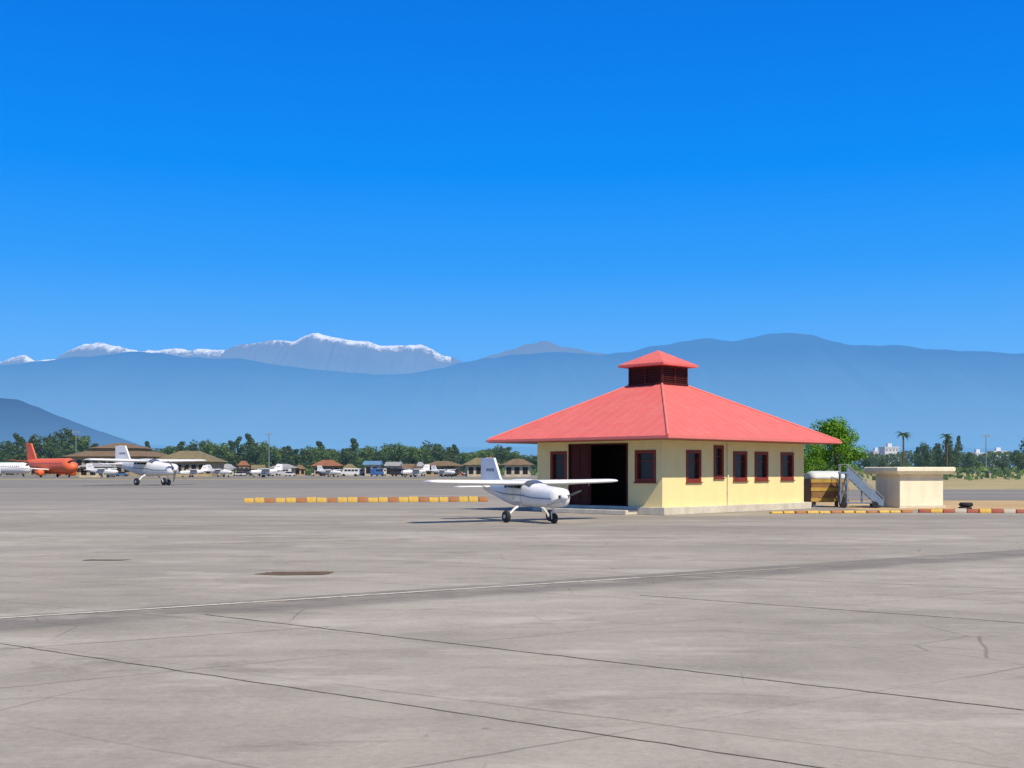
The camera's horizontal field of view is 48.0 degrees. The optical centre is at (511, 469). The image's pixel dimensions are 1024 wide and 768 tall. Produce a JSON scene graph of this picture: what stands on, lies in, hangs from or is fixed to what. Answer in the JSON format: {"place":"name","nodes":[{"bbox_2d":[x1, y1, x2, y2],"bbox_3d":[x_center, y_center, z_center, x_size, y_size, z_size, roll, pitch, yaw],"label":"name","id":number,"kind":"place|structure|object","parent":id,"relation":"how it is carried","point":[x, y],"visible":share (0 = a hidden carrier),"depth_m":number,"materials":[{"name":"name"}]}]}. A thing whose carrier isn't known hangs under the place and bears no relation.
{"place":"outdoors","nodes":[
{"label":"outdoors","id":0,"kind":"place"},
{"bbox_2d":[0,398,349,462],"bbox_3d":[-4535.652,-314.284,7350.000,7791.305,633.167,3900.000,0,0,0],"label":"hill","id":1,"kind":"structure","parent":0,"point":[26,421],"depth_m":7632.73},
{"bbox_2d":[0,333,461,374],"bbox_3d":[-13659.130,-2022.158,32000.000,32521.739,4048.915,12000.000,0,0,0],"label":"snow mountains","id":2,"kind":"structure","parent":0,"point":[316,351],"depth_m":33231.02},
{"bbox_2d":[269,464,297,475],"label":"house","id":3,"kind":"structure","parent":0,"point":[292,467],"depth_m":465.84,"materials":[{"name":"white metal"}]},
{"bbox_2d":[462,458,500,476],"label":"house","id":4,"kind":"structure","parent":0,"point":[472,467],"depth_m":394.28,"materials":[{"name":"paint"}]},
{"bbox_2d":[0,487,1023,767],"bbox_3d":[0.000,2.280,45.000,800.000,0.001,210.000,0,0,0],"label":"apron","id":5,"kind":"object","parent":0,"point":[62,709],"visible":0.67,"depth_m":15.94,"materials":[{"name":"concrete"}]},
{"bbox_2d":[258,571,332,574],"bbox_3d":[-4.800,2.275,25.325,1.702,0.001,0.935,0,0,0],"label":"pavement patch","id":6,"kind":"object","parent":5,"relation":"on","point":[300,573],"visible":1,"depth_m":25.27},
{"bbox_2d":[1,577,638,617],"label":"painted line","id":7,"kind":"object","parent":5,"relation":"on","point":[302,598],"visible":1,"depth_m":20.18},
{"bbox_2d":[0,643,823,767],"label":"slab joint","id":8,"kind":"object","parent":5,"relation":"on","point":[449,711],"visible":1,"depth_m":10.75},
{"bbox_2d":[423,456,617,523],"bbox_3d":[0.533,0.813,50.847,7.373,2.927,7.683,0,0,14],"label":"light aircraft","id":9,"kind":"object","parent":5,"relation":"on","point":[518,493],"visible":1,"depth_m":49.88,"materials":[{"name":"white paint"}]},
{"bbox_2d":[205,614,1023,709],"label":"slab joint","id":10,"kind":"object","parent":5,"relation":"on","point":[653,666],"visible":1,"depth_m":13.12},
{"bbox_2d":[641,567,799,577],"bbox_3d":[4.718,2.272,25.549,4.704,0.001,0.118,0,0,-32],"label":"painted line","id":11,"kind":"object","parent":5,"relation":"on","point":[718,572],"visible":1,"depth_m":25.49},
{"bbox_2d":[804,471,848,506],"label":"cart","id":12,"kind":"object","parent":5,"relation":"on","point":[821,486],"visible":0.7,"depth_m":70.81,"materials":[{"name":"brown paint"}]},
{"bbox_2d":[644,595,1020,622],"bbox_3d":[5.176,2.276,18.877,7.000,0.001,0.058,0,0,36],"label":"slab joint","id":13,"kind":"object","parent":5,"relation":"on","point":[839,609],"visible":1,"depth_m":18.76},
{"bbox_2d":[0,333,1023,449],"bbox_3d":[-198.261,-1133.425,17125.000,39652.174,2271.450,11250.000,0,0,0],"label":"blue mountains","id":14,"kind":"structure","parent":0,"point":[876,396],"depth_m":15733.37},
{"bbox_2d":[0,470,1023,509],"bbox_3d":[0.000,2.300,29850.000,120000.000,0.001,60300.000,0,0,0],"label":"ground","id":15,"kind":"structure","parent":0,"point":[997,482],"depth_m":251.92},
{"bbox_2d":[0,480,479,486],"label":"taxiway","id":16,"kind":"structure","parent":15,"relation":"on","point":[216,483],"depth_m":193.38,"materials":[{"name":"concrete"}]},
{"bbox_2d":[83,444,205,484],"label":"propeller aircraft","id":17,"kind":"object","parent":16,"relation":"on","point":[147,467],"visible":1,"depth_m":169.80,"materials":[{"name":"white paint"}]},
{"bbox_2d":[0,474,536,478],"bbox_3d":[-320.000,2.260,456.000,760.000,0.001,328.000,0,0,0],"label":"apron","id":18,"kind":"object","parent":15,"relation":"on","point":[35,476],"depth_m":346.56,"materials":[{"name":"concrete"}]},
{"bbox_2d":[0,440,13,474],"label":"tree","id":19,"kind":"object","parent":18,"relation":"on","point":[4,453],"visible":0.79,"depth_m":518.79,"materials":[{"name":"green plant"}]},
{"bbox_2d":[6,433,23,474],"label":"tree","id":20,"kind":"object","parent":18,"relation":"on","point":[16,438],"visible":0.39,"depth_m":531.68,"materials":[{"name":"green plant"}]},
{"bbox_2d":[0,462,31,476],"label":"airliner","id":21,"kind":"object","parent":18,"relation":"on","point":[9,470],"visible":0.88,"depth_m":396.73,"materials":[{"name":"white paint"}]},
{"bbox_2d":[11,437,27,474],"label":"tree","id":22,"kind":"object","parent":18,"relation":"on","point":[23,456],"visible":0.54,"depth_m":493.84,"materials":[{"name":"green plant"}]},
{"bbox_2d":[28,435,40,474],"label":"tree","id":23,"kind":"object","parent":18,"relation":"on","point":[36,449],"visible":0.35,"depth_m":568.02,"materials":[{"name":"green plant"}]},
{"bbox_2d":[27,434,57,458],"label":"tree","id":24,"kind":"object","parent":18,"relation":"on","point":[40,447],"visible":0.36,"depth_m":567.81,"materials":[{"name":"green plant"}]},
{"bbox_2d":[2,443,92,476],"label":"airliner","id":25,"kind":"object","parent":18,"relation":"on","point":[56,466],"visible":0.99,"depth_m":354.84,"materials":[{"name":"orange paint"}]},
{"bbox_2d":[43,438,61,458],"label":"tree","id":26,"kind":"object","parent":18,"relation":"on","point":[50,450],"visible":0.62,"depth_m":499.19,"materials":[{"name":"green plant"}]},
{"bbox_2d":[41,426,74,457],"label":"tree","id":27,"kind":"object","parent":18,"relation":"on","point":[55,437],"visible":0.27,"depth_m":575.42,"materials":[{"name":"green plant"}]},
{"bbox_2d":[58,429,78,457],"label":"tree","id":28,"kind":"object","parent":18,"relation":"on","point":[66,449],"visible":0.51,"depth_m":527.75,"materials":[{"name":"green plant"}]},
{"bbox_2d":[70,435,91,453],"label":"tree","id":29,"kind":"object","parent":18,"relation":"on","point":[84,444],"visible":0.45,"depth_m":507.42,"materials":[{"name":"green plant"}]},
{"bbox_2d":[78,463,116,476],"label":"shed","id":30,"kind":"structure","parent":18,"relation":"on","point":[83,472],"depth_m":355.24,"materials":[{"name":"white metal"}]},
{"bbox_2d":[86,463,119,476],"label":"light aircraft","id":31,"kind":"object","parent":18,"relation":"on","point":[91,468],"visible":1,"depth_m":347.51,"materials":[{"name":"white paint"}]},
{"bbox_2d":[65,443,167,475],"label":"hangar","id":32,"kind":"structure","parent":18,"relation":"on","point":[134,451],"depth_m":417.85,"materials":[{"name":"brown tile"}]},
{"bbox_2d":[172,441,189,451],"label":"tree","id":33,"kind":"object","parent":18,"relation":"on","point":[180,446],"visible":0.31,"depth_m":518.44,"materials":[{"name":"green plant"}]},
{"bbox_2d":[154,451,226,476],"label":"hangar","id":34,"kind":"structure","parent":18,"relation":"on","point":[214,462],"depth_m":390.80,"materials":[{"name":"brown tile"}]},
{"bbox_2d":[179,465,207,476],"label":"light aircraft","id":35,"kind":"object","parent":18,"relation":"on","point":[204,468],"visible":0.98,"depth_m":357.63,"materials":[{"name":"white paint"}]},
{"bbox_2d":[198,440,217,456],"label":"tree","id":36,"kind":"object","parent":18,"relation":"on","point":[205,447],"visible":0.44,"depth_m":494.77,"materials":[{"name":"green plant"}]},
{"bbox_2d":[208,465,232,476],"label":"light aircraft","id":37,"kind":"object","parent":18,"relation":"on","point":[221,471],"visible":0.95,"depth_m":366.73,"materials":[{"name":"white paint"}]},
{"bbox_2d":[209,442,235,464],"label":"tree","id":38,"kind":"object","parent":18,"relation":"on","point":[225,453],"visible":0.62,"depth_m":492.01,"materials":[{"name":"green plant"}]},
{"bbox_2d":[224,464,235,475],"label":"hut","id":39,"kind":"object","parent":18,"relation":"on","point":[228,466],"visible":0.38,"depth_m":458.31,"materials":[{"name":"white metal"}]},
{"bbox_2d":[230,436,246,469],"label":"tree","id":40,"kind":"object","parent":18,"relation":"on","point":[236,443],"visible":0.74,"depth_m":518.27,"materials":[{"name":"green plant"}]},
{"bbox_2d":[237,461,248,475],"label":"hut","id":41,"kind":"object","parent":18,"relation":"on","point":[242,464],"visible":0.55,"depth_m":464.33,"materials":[{"name":"orange tile"}]},
{"bbox_2d":[239,433,254,460],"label":"tree","id":42,"kind":"object","parent":18,"relation":"on","point":[249,438],"visible":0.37,"depth_m":564.45,"materials":[{"name":"green plant"}]},
{"bbox_2d":[243,442,266,469],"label":"tree","id":43,"kind":"object","parent":18,"relation":"on","point":[252,455],"visible":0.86,"depth_m":515.09,"materials":[{"name":"green plant"}]},
{"bbox_2d":[256,440,269,463],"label":"tree","id":44,"kind":"object","parent":18,"relation":"on","point":[263,445],"visible":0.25,"depth_m":555.13,"materials":[{"name":"green plant"}]},
{"bbox_2d":[250,464,281,476],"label":"light aircraft","id":45,"kind":"object","parent":18,"relation":"on","point":[278,468],"visible":0.98,"depth_m":357.40,"materials":[{"name":"white paint"}]},
{"bbox_2d":[263,445,282,467],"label":"tree","id":46,"kind":"object","parent":18,"relation":"on","point":[277,456],"visible":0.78,"depth_m":498.16,"materials":[{"name":"green plant"}]},
{"bbox_2d":[280,445,295,466],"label":"tree","id":47,"kind":"object","parent":18,"relation":"on","point":[290,452],"visible":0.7,"depth_m":508.91,"materials":[{"name":"green plant"}]},
{"bbox_2d":[290,449,310,467],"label":"tree","id":48,"kind":"object","parent":18,"relation":"on","point":[296,459],"visible":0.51,"depth_m":527.38,"materials":[{"name":"green plant"}]},
{"bbox_2d":[296,465,305,474],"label":"hut","id":49,"kind":"object","parent":18,"relation":"on","point":[300,469],"visible":0.89,"depth_m":475.79,"materials":[{"name":"paint"}]},
{"bbox_2d":[292,449,313,470],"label":"tree","id":50,"kind":"object","parent":18,"relation":"on","point":[306,454],"visible":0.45,"depth_m":539.42,"materials":[{"name":"green plant"}]},
{"bbox_2d":[300,445,322,472],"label":"tree","id":51,"kind":"object","parent":18,"relation":"on","point":[313,450],"visible":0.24,"depth_m":590.54,"materials":[{"name":"green plant"}]},
{"bbox_2d":[311,460,342,475],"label":"house","id":52,"kind":"structure","parent":18,"relation":"on","point":[334,465],"depth_m":434.88,"materials":[{"name":"orange tile"}]},
{"bbox_2d":[314,447,341,462],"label":"tree","id":53,"kind":"object","parent":18,"relation":"on","point":[323,454],"visible":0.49,"depth_m":490.94,"materials":[{"name":"green plant"}]},
{"bbox_2d":[317,465,342,476],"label":"light aircraft","id":54,"kind":"object","parent":18,"relation":"on","point":[322,470],"visible":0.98,"depth_m":367.25,"materials":[{"name":"white paint"}]},
{"bbox_2d":[332,448,357,470],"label":"tree","id":55,"kind":"object","parent":18,"relation":"on","point":[346,455],"visible":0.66,"depth_m":501.21,"materials":[{"name":"green plant"}]},
{"bbox_2d":[340,468,358,475],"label":"parked minibus","id":56,"kind":"object","parent":18,"relation":"on","point":[351,471],"visible":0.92,"depth_m":415.58,"materials":[{"name":"white paint"}]},
{"bbox_2d":[347,438,358,466],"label":"tree","id":57,"kind":"object","parent":18,"relation":"on","point":[354,445],"visible":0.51,"depth_m":590.36,"materials":[{"name":"green plant"}]},
{"bbox_2d":[350,446,373,467],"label":"tree","id":58,"kind":"object","parent":18,"relation":"on","point":[364,455],"visible":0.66,"depth_m":541.26,"materials":[{"name":"green plant"}]},
{"bbox_2d":[362,461,382,475],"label":"shed","id":59,"kind":"structure","parent":18,"relation":"on","point":[372,464],"depth_m":445.85,"materials":[{"name":"blue metal"}]},
{"bbox_2d":[364,451,387,468],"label":"tree","id":60,"kind":"object","parent":18,"relation":"on","point":[380,456],"visible":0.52,"depth_m":502.03,"materials":[{"name":"green plant"}]},
{"bbox_2d":[370,468,383,475],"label":"parked minibus","id":61,"kind":"object","parent":18,"relation":"on","point":[376,471],"visible":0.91,"depth_m":407.31,"materials":[{"name":"blue paint"}]},
{"bbox_2d":[379,443,401,466],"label":"tree","id":62,"kind":"object","parent":18,"relation":"on","point":[384,449],"visible":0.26,"depth_m":524.73,"materials":[{"name":"green plant"}]},
{"bbox_2d":[384,462,403,475],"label":"shed","id":63,"kind":"structure","parent":18,"relation":"on","point":[388,465],"depth_m":425.91,"materials":[{"name":"grey metal"}]},
{"bbox_2d":[384,443,410,462],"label":"tree","id":64,"kind":"object","parent":18,"relation":"on","point":[402,451],"visible":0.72,"depth_m":515.37,"materials":[{"name":"green plant"}]},
{"bbox_2d":[390,468,407,475],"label":"parked minibus","id":65,"kind":"object","parent":18,"relation":"on","point":[395,471],"visible":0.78,"depth_m":415.77,"materials":[{"name":"black paint"}]},
{"bbox_2d":[402,464,417,475],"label":"hut","id":66,"kind":"object","parent":18,"relation":"on","point":[409,466],"visible":0.3,"depth_m":458.91,"materials":[{"name":"brown tile"}]},
{"bbox_2d":[403,445,423,463],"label":"tree","id":67,"kind":"object","parent":18,"relation":"on","point":[413,451],"visible":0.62,"depth_m":517.24,"materials":[{"name":"green plant"}]},
{"bbox_2d":[401,464,431,476],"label":"light aircraft","id":68,"kind":"object","parent":18,"relation":"on","point":[426,467],"visible":0.99,"depth_m":357.45,"materials":[{"name":"white paint"}]},
{"bbox_2d":[409,446,432,463],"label":"tree","id":69,"kind":"object","parent":18,"relation":"on","point":[425,452],"visible":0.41,"depth_m":584.31,"materials":[{"name":"green plant"}]},
{"bbox_2d":[420,440,436,463],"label":"tree","id":70,"kind":"object","parent":18,"relation":"on","point":[428,446],"visible":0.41,"depth_m":594.98,"materials":[{"name":"green plant"}]},
{"bbox_2d":[431,443,448,460],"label":"tree","id":71,"kind":"object","parent":18,"relation":"on","point":[439,453],"visible":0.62,"depth_m":505.66,"materials":[{"name":"green plant"}]},
{"bbox_2d":[421,461,463,475],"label":"house","id":72,"kind":"structure","parent":18,"relation":"on","point":[439,465],"depth_m":414.98,"materials":[{"name":"brown tile"}]},
{"bbox_2d":[431,465,454,476],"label":"light aircraft","id":73,"kind":"object","parent":18,"relation":"on","point":[436,470],"visible":0.98,"depth_m":367.22,"materials":[{"name":"white paint"}]},
{"bbox_2d":[443,444,460,468],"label":"tree","id":74,"kind":"object","parent":18,"relation":"on","point":[455,458],"visible":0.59,"depth_m":489.29,"materials":[{"name":"green plant"}]},
{"bbox_2d":[457,452,473,471],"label":"tree","id":75,"kind":"object","parent":18,"relation":"on","point":[466,458],"visible":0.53,"depth_m":528.71,"materials":[{"name":"green plant"}]},
{"bbox_2d":[468,450,487,460],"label":"tree","id":76,"kind":"object","parent":18,"relation":"on","point":[481,454],"visible":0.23,"depth_m":523.08,"materials":[{"name":"green plant"}]},
{"bbox_2d":[492,444,511,472],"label":"tree","id":77,"kind":"object","parent":18,"relation":"on","point":[502,456],"visible":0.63,"depth_m":502.55,"materials":[{"name":"green plant"}]},
{"bbox_2d":[525,454,536,474],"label":"tree","id":78,"kind":"object","parent":18,"relation":"on","point":[530,459],"visible":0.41,"depth_m":502.87,"materials":[{"name":"green plant"}]},
{"bbox_2d":[10,448,1023,472],"bbox_3d":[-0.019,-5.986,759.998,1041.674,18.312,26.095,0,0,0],"label":"distant wood","id":79,"kind":"object","parent":15,"relation":"on","point":[910,458],"visible":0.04,"depth_m":753.11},
{"bbox_2d":[32,466,1023,480],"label":"scrub","id":80,"kind":"object","parent":15,"relation":"on","point":[1007,472],"visible":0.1,"depth_m":274.71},
{"bbox_2d":[804,444,826,478],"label":"tree","id":81,"kind":"object","parent":15,"relation":"on","point":[813,455],"visible":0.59,"depth_m":143.36,"materials":[{"name":"green plant"}]},
{"bbox_2d":[809,416,867,474],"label":"tree","id":82,"kind":"object","parent":15,"relation":"on","point":[834,428],"visible":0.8,"depth_m":149.17,"materials":[{"name":"green plant"}]},
{"bbox_2d":[861,455,875,472],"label":"tree","id":83,"kind":"object","parent":15,"relation":"on","point":[867,461],"visible":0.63,"depth_m":419.24,"materials":[{"name":"green plant"}]},
{"bbox_2d":[879,443,899,462],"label":"apartment block","id":84,"kind":"structure","parent":15,"relation":"on","point":[888,449],"depth_m":873.00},
{"bbox_2d":[897,431,911,466],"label":"palm tree","id":85,"kind":"object","parent":15,"relation":"on","point":[905,434],"visible":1,"depth_m":299.97,"materials":[{"name":"green plant"}]},
{"bbox_2d":[915,442,935,466],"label":"tree","id":86,"kind":"object","parent":15,"relation":"on","point":[927,461],"visible":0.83,"depth_m":379.18,"materials":[{"name":"green plant"}]},
{"bbox_2d":[931,443,945,466],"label":"tree","id":87,"kind":"object","parent":15,"relation":"on","point":[938,452],"visible":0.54,"depth_m":399.51,"materials":[{"name":"green plant"}]},
{"bbox_2d":[939,434,953,476],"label":"palm tree","id":88,"kind":"object","parent":15,"relation":"on","point":[947,436],"visible":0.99,"depth_m":329.68,"materials":[{"name":"green plant"}]},
{"bbox_2d":[938,438,959,467],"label":"tree","id":89,"kind":"object","parent":15,"relation":"on","point":[952,459],"visible":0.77,"depth_m":389.00,"materials":[{"name":"green plant"}]},
{"bbox_2d":[953,435,963,475],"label":"tree","id":90,"kind":"object","parent":15,"relation":"on","point":[959,445],"visible":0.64,"depth_m":409.47,"materials":[{"name":"green plant"}]},
{"bbox_2d":[960,452,973,468],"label":"tree","id":91,"kind":"object","parent":15,"relation":"on","point":[968,461],"visible":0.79,"depth_m":419.05,"materials":[{"name":"green plant"}]},
{"bbox_2d":[992,458,1010,471],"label":"tree","id":92,"kind":"object","parent":15,"relation":"on","point":[999,464],"visible":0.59,"depth_m":429.28,"materials":[{"name":"green plant"}]},
{"bbox_2d":[1010,450,1023,471],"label":"tree","id":93,"kind":"object","parent":15,"relation":"on","point":[1015,456],"visible":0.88,"depth_m":399.41,"materials":[{"name":"green plant"}]},
{"bbox_2d":[0,0,1023,361],"label":"sky","id":94,"kind":"structure","parent":0,"point":[462,180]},
{"bbox_2d":[501,459,533,476],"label":"house","id":95,"kind":"structure","parent":0,"point":[517,467],"depth_m":385.37,"materials":[{"name":"paint"}]},
{"bbox_2d":[481,341,604,358],"bbox_3d":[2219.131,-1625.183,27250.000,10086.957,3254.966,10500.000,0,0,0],"label":"bare mountains","id":96,"kind":"structure","parent":0,"point":[541,347],"depth_m":28721.47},
{"bbox_2d":[150,445,1022,467],"bbox_3d":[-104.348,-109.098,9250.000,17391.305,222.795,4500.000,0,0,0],"label":"trees","id":97,"kind":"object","parent":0,"point":[529,451],"depth_m":9626.88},
{"bbox_2d":[486,351,841,515],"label":"terminal building","id":98,"kind":"structure","parent":0,"point":[657,435],"depth_m":62.36,"materials":[{"name":"concrete"}]},
{"bbox_2d":[550,451,566,479],"bbox_3d":[2.601,-0.195,62.982,0.190,1.650,1.227,0,0,-45],"label":"window","id":99,"kind":"structure","parent":98,"relation":"in","point":[558,459],"depth_m":63.07,"materials":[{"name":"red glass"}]},
{"bbox_2d":[570,445,590,504],"bbox_3d":[3.700,0.270,61.901,0.085,3.180,1.456,0,0,-45],"label":"door","id":100,"kind":"structure","parent":98,"relation":"in","point":[580,456],"depth_m":61.90,"materials":[{"name":"red paint"}]},
{"bbox_2d":[633,450,655,482],"bbox_3d":[6.833,-0.170,58.708,0.250,1.700,1.458,0,0,-45],"label":"window","id":101,"kind":"structure","parent":98,"relation":"in","point":[645,460],"depth_m":58.80,"materials":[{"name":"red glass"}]},
{"bbox_2d":[686,450,702,482],"bbox_3d":[9.415,-0.180,59.816,1.410,1.720,0.250,0,0,-45],"label":"window","id":102,"kind":"structure","parent":98,"relation":"in","point":[693,457],"depth_m":59.95,"materials":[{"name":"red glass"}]},
{"bbox_2d":[713,445,724,478],"bbox_3d":[10.997,-0.415,61.398,0.250,1.810,1.020,0,0,45],"label":"window","id":103,"kind":"structure","parent":98,"relation":"in","point":[718,450],"depth_m":61.53,"materials":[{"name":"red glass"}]},
{"bbox_2d":[733,451,748,481],"bbox_3d":[12.430,-0.190,62.831,1.449,1.660,0.250,0,0,-45],"label":"window","id":104,"kind":"structure","parent":98,"relation":"in","point":[739,457],"depth_m":62.93,"materials":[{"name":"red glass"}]},
{"bbox_2d":[754,452,769,481],"bbox_3d":[13.912,-0.190,64.313,1.463,1.660,0.250,0,0,-45],"label":"window","id":105,"kind":"structure","parent":98,"relation":"in","point":[760,458],"depth_m":64.39,"materials":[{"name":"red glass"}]},
{"bbox_2d":[780,452,794,480],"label":"window","id":106,"kind":"structure","parent":98,"relation":"in","point":[786,458],"depth_m":66.31,"materials":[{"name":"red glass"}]},
{"bbox_2d":[811,500,1023,509],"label":"dirt field","id":107,"kind":"structure","parent":0,"point":[995,504],"depth_m":73.86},
{"bbox_2d":[838,464,883,507],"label":"boarding stairs","id":108,"kind":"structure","parent":107,"relation":"on","point":[864,488],"depth_m":69.08,"materials":[{"name":"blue metal"}]},
{"bbox_2d":[864,467,955,507],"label":"kiosk","id":109,"kind":"object","parent":107,"relation":"on","point":[909,487],"visible":0.9,"depth_m":69.38,"materials":[{"name":"concrete"}]},
{"bbox_2d":[848,489,1023,499],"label":"service road","id":110,"kind":"structure","parent":0,"point":[978,494],"depth_m":106.55,"materials":[{"name":"asphalt"}]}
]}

